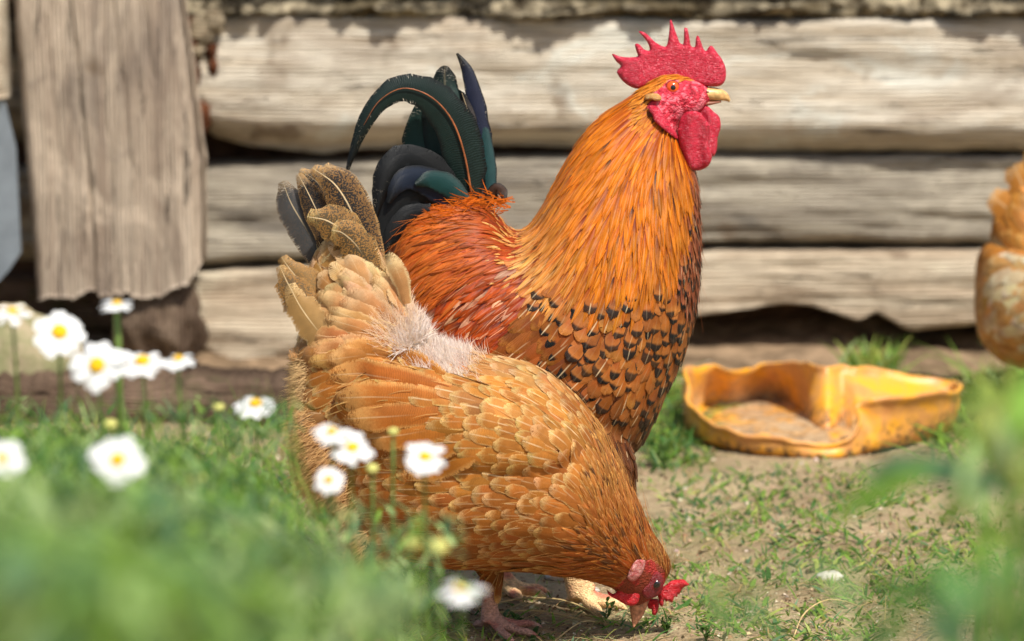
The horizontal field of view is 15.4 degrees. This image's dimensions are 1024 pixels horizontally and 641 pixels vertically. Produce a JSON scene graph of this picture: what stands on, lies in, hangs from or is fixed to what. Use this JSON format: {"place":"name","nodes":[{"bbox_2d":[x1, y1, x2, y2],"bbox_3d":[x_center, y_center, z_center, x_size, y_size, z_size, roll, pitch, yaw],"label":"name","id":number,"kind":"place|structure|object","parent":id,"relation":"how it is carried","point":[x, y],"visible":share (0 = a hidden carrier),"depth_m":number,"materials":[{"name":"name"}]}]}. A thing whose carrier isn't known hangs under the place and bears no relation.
{"place":"outdoors","nodes":[
{"label":"outdoors","id":0,"kind":"place"},
{"bbox_2d":[0,377,1023,640],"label":"tall grass","id":1,"kind":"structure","parent":0,"point":[84,555],"depth_m":1.82,"materials":[{"name":"green plant"}]},
{"bbox_2d":[3,370,1023,640],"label":"ground","id":2,"kind":"structure","parent":0,"point":[721,462],"depth_m":4.46,"materials":[{"name":"soil"}]},
{"bbox_2d":[0,441,25,476],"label":"daisy","id":3,"kind":"object","parent":2,"relation":"on","point":[10,453],"visible":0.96,"depth_m":2.40,"materials":[{"name":"white plant"}]},
{"bbox_2d":[0,305,32,480],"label":"daisy","id":4,"kind":"object","parent":2,"relation":"on","point":[12,312],"visible":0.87,"depth_m":2.92,"materials":[{"name":"white plant"}]},
{"bbox_2d":[0,303,85,375],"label":"boulder","id":5,"kind":"object","parent":2,"relation":"on","point":[32,358],"visible":0.32,"depth_m":5.23,"materials":[{"name":"stone"}]},
{"bbox_2d":[33,311,85,469],"bbox_3d":[-0.350,0.228,2.988,0.097,0.486,0.107,0,9,0],"label":"daisy","id":6,"kind":"object","parent":2,"relation":"on","point":[64,335],"visible":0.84,"depth_m":2.91,"materials":[{"name":"white plant"}]},
{"bbox_2d":[69,341,123,443],"bbox_3d":[-0.321,0.245,2.946,0.047,0.473,0.114,-2,9,-12],"label":"daisy","id":7,"kind":"object","parent":2,"relation":"on","point":[98,366],"visible":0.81,"depth_m":2.87,"materials":[{"name":"white plant"}]},
{"bbox_2d":[104,419,117,438],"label":"daisy","id":8,"kind":"object","parent":2,"relation":"on","point":[111,423],"visible":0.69,"depth_m":2.88,"materials":[{"name":"yellow plant"}]},
{"bbox_2d":[88,436,145,494],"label":"daisy","id":9,"kind":"object","parent":2,"relation":"on","point":[111,457],"visible":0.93,"depth_m":2.46,"materials":[{"name":"white plant"}]},
{"bbox_2d":[99,299,139,476],"bbox_3d":[-0.309,0.221,3.042,0.048,0.493,0.116,-2,9,-12],"label":"daisy","id":10,"kind":"object","parent":2,"relation":"on","point":[116,305],"visible":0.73,"depth_m":2.97,"materials":[{"name":"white plant"}]},
{"bbox_2d":[121,351,167,529],"bbox_3d":[-0.284,0.242,3.003,0.068,0.456,0.136,0,9,0],"label":"daisy","id":11,"kind":"object","parent":2,"relation":"on","point":[143,365],"visible":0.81,"depth_m":2.92,"materials":[{"name":"white plant"}]},
{"bbox_2d":[0,357,291,427],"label":"fallen log","id":12,"kind":"object","parent":2,"relation":"on","point":[204,381],"visible":0.27,"depth_m":5.21,"materials":[{"name":"brown wood"}]},
{"bbox_2d":[112,284,209,367],"bbox_3d":[-0.518,0.007,5.583,0.144,0.176,0.094,0,9,0],"label":"wood stub","id":13,"kind":"object","parent":2,"relation":"on","point":[170,323],"visible":0.62,"depth_m":5.55,"materials":[{"name":"brown wood"}]},
{"bbox_2d":[14,0,206,300],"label":"wooden post","id":14,"kind":"object","parent":13,"relation":"on","point":[116,154],"visible":1,"depth_m":5.49,"materials":[{"name":"brown wood"}]},
{"bbox_2d":[0,0,10,98],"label":"wooden board","id":15,"kind":"object","parent":14,"relation":"attached to","point":[5,81],"visible":1,"depth_m":5.46,"materials":[{"name":"beige wood"}]},
{"bbox_2d":[0,101,20,279],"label":"metal sheet","id":16,"kind":"object","parent":14,"relation":"attached to","point":[10,242],"visible":1,"depth_m":5.50,"materials":[{"name":"grey metal"}]},
{"bbox_2d":[165,354,194,495],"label":"daisy","id":17,"kind":"object","parent":2,"relation":"on","point":[176,362],"visible":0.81,"depth_m":2.96,"materials":[{"name":"white plant"}]},
{"bbox_2d":[187,475,205,537],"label":"daisy","id":18,"kind":"object","parent":2,"relation":"on","point":[191,485],"visible":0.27,"depth_m":2.64,"materials":[{"name":"green plant"}]},
{"bbox_2d":[213,403,224,502],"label":"daisy","id":19,"kind":"object","parent":2,"relation":"on","point":[220,406],"visible":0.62,"depth_m":2.99,"materials":[{"name":"green plant"}]},
{"bbox_2d":[232,397,274,501],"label":"daisy","id":20,"kind":"object","parent":2,"relation":"on","point":[258,405],"visible":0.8,"depth_m":3.02,"materials":[{"name":"white plant"}]},
{"bbox_2d":[314,468,343,632],"bbox_3d":[-0.159,0.298,2.872,0.089,0.390,0.081,0,9,0],"label":"daisy","id":21,"kind":"object","parent":2,"relation":"on","point":[329,481],"visible":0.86,"depth_m":2.81,"materials":[{"name":"white plant"}]},
{"bbox_2d":[312,424,354,614],"bbox_3d":[-0.144,0.279,2.923,0.085,0.417,0.116,2,9,11],"label":"daisy","id":22,"kind":"object","parent":2,"relation":"on","point":[333,434],"visible":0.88,"depth_m":2.84,"materials":[{"name":"white plant"}]},
{"bbox_2d":[330,432,376,635],"bbox_3d":[-0.129,0.280,2.934,0.055,0.412,0.143,0,9,0],"label":"daisy","id":23,"kind":"object","parent":2,"relation":"on","point":[353,451],"visible":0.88,"depth_m":2.85,"materials":[{"name":"white plant"}]},
{"bbox_2d":[366,463,378,597],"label":"daisy","id":24,"kind":"object","parent":2,"relation":"on","point":[371,468],"visible":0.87,"depth_m":2.99,"materials":[{"name":"green plant"}]},
{"bbox_2d":[366,427,411,640],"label":"daisy","id":25,"kind":"object","parent":2,"relation":"on","point":[393,432],"visible":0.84,"depth_m":3.04,"materials":[{"name":"green plant"}]},
{"bbox_2d":[405,537,420,640],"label":"daisy","id":26,"kind":"object","parent":2,"relation":"on","point":[413,547],"visible":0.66,"depth_m":2.50,"materials":[{"name":"green plant"}]},
{"bbox_2d":[405,443,447,640],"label":"daisy","id":27,"kind":"object","parent":2,"relation":"on","point":[420,462],"visible":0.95,"depth_m":2.83,"materials":[{"name":"white plant"}]},
{"bbox_2d":[426,538,448,640],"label":"daisy","id":28,"kind":"object","parent":2,"relation":"on","point":[441,546],"visible":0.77,"depth_m":2.45,"materials":[{"name":"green plant"}]},
{"bbox_2d":[437,581,486,640],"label":"daisy","id":29,"kind":"object","parent":2,"relation":"on","point":[461,596],"visible":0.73,"depth_m":2.40,"materials":[{"name":"white plant"}]},
{"bbox_2d":[274,163,688,640],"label":"hen","id":30,"kind":"object","parent":2,"relation":"on","point":[531,476],"visible":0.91,"depth_m":3.83,"materials":[{"name":"orange"}]},
{"bbox_2d":[0,0,1023,359],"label":"log wall","id":31,"kind":"structure","parent":2,"relation":"on","point":[868,154],"depth_m":5.62,"materials":[{"name":"beige wood"}]},
{"bbox_2d":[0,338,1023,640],"bbox_3d":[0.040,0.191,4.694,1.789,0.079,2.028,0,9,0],"label":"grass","id":32,"kind":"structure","parent":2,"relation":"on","point":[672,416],"depth_m":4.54,"materials":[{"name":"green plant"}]},
{"bbox_2d":[508,610,524,619],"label":"weed","id":33,"kind":"object","parent":2,"relation":"on","point":[515,616],"visible":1,"depth_m":3.99,"materials":[{"name":"green plant"}]},
{"bbox_2d":[346,20,729,617],"bbox_3d":[0.028,-0.008,4.082,0.412,0.633,0.242,0,9,0],"label":"rooster","id":34,"kind":"object","parent":2,"relation":"on","point":[585,281],"visible":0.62,"depth_m":4.01,"materials":[{"name":"orange"}]},
{"bbox_2d":[479,597,610,638],"bbox_3d":[0.054,0.314,4.042,0.193,0.015,0.061,8,12,43],"label":"dry stalk","id":35,"kind":"object","parent":2,"relation":"on","point":[548,598],"visible":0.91,"depth_m":4.09,"materials":[{"name":"plant"}]},
{"bbox_2d":[546,631,556,640],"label":"weed","id":36,"kind":"object","parent":2,"relation":"on","point":[551,637],"visible":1,"depth_m":3.93,"materials":[{"name":"green plant"}]},
{"bbox_2d":[83,312,1020,376],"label":"earth bank","id":37,"kind":"structure","parent":2,"relation":"on","point":[750,343],"depth_m":5.71,"materials":[{"name":"soil"}]},
{"bbox_2d":[545,575,563,580],"bbox_3d":[0.052,0.285,4.224,0.030,0.014,0.022,0,9,0],"label":"pebble","id":38,"kind":"object","parent":2,"relation":"on","point":[553,578],"visible":0.36,"depth_m":4.22,"materials":[{"name":"stone"}]},
{"bbox_2d":[499,610,619,625],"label":"dry stalk","id":39,"kind":"object","parent":2,"relation":"on","point":[553,613],"visible":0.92,"depth_m":4.04,"materials":[{"name":"plant"}]},
{"bbox_2d":[555,620,601,640],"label":"dry stalk","id":40,"kind":"object","parent":2,"relation":"on","point":[567,630],"visible":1,"depth_m":3.98,"materials":[{"name":"plant"}]},
{"bbox_2d":[186,373,1023,640],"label":"soil crumbs","id":41,"kind":"object","parent":2,"relation":"on","point":[746,550],"visible":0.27,"depth_m":4.24,"materials":[{"name":"brown soil"}]},
{"bbox_2d":[598,596,615,620],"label":"weed","id":42,"kind":"object","parent":2,"relation":"on","point":[609,610],"visible":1,"depth_m":4.02,"materials":[{"name":"green plant"}]},
{"bbox_2d":[647,430,673,463],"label":"weed","id":43,"kind":"object","parent":2,"relation":"on","point":[663,439],"visible":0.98,"depth_m":4.89,"materials":[{"name":"green plant"}]},
{"bbox_2d":[658,615,673,632],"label":"weed","id":44,"kind":"object","parent":2,"relation":"on","point":[666,625],"visible":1,"depth_m":3.97,"materials":[{"name":"green plant"}]},
{"bbox_2d":[699,623,713,640],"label":"weed","id":45,"kind":"object","parent":2,"relation":"on","point":[706,635],"visible":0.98,"depth_m":3.94,"materials":[{"name":"green plant"}]},
{"bbox_2d":[682,361,962,458],"bbox_3d":[0.403,0.110,5.112,0.381,0.087,0.379,4,9,23],"label":"plastic basin","id":46,"kind":"object","parent":2,"relation":"on","point":[805,409],"visible":0.96,"depth_m":5.11,"materials":[{"name":"yellow plastic"}]},
{"bbox_2d":[818,570,843,582],"bbox_3d":[0.356,0.288,4.237,0.031,0.014,0.026,0,9,0],"label":"pebble","id":47,"kind":"object","parent":2,"relation":"on","point":[838,574],"visible":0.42,"depth_m":4.23,"materials":[{"name":"stone"}]},
{"bbox_2d":[792,599,875,639],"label":"dry stalk","id":48,"kind":"object","parent":2,"relation":"on","point":[816,604],"visible":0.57,"depth_m":4.04,"materials":[{"name":"plant"}]},
{"bbox_2d":[822,335,930,372],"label":"grass tuft","id":49,"kind":"object","parent":2,"relation":"on","point":[873,357],"visible":0.56,"depth_m":5.54,"materials":[{"name":"green plant"}]},
{"bbox_2d":[823,377,1023,552],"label":"leafy plant","id":50,"kind":"object","parent":2,"relation":"on","point":[893,475],"visible":0.92,"depth_m":1.79,"materials":[{"name":"green plant"}]},
{"bbox_2d":[914,546,1023,640],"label":"leafy plant","id":51,"kind":"object","parent":2,"relation":"on","point":[999,568],"visible":0.94,"depth_m":1.49,"materials":[{"name":"green plant"}]},
{"bbox_2d":[958,362,1023,621],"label":"leafy plant","id":52,"kind":"object","parent":2,"relation":"on","point":[1011,379],"visible":0.23,"depth_m":2.31,"materials":[{"name":"green plant"}]},
{"bbox_2d":[974,159,1023,369],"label":"hen","id":53,"kind":"object","parent":2,"relation":"on","point":[999,295],"visible":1,"depth_m":5.15,"materials":[{"name":"orange"}]},
{"bbox_2d":[403,586,790,640],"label":"grass","id":54,"kind":"structure","parent":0,"point":[480,602],"depth_m":4.01,"materials":[{"name":"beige plant"}]}
]}

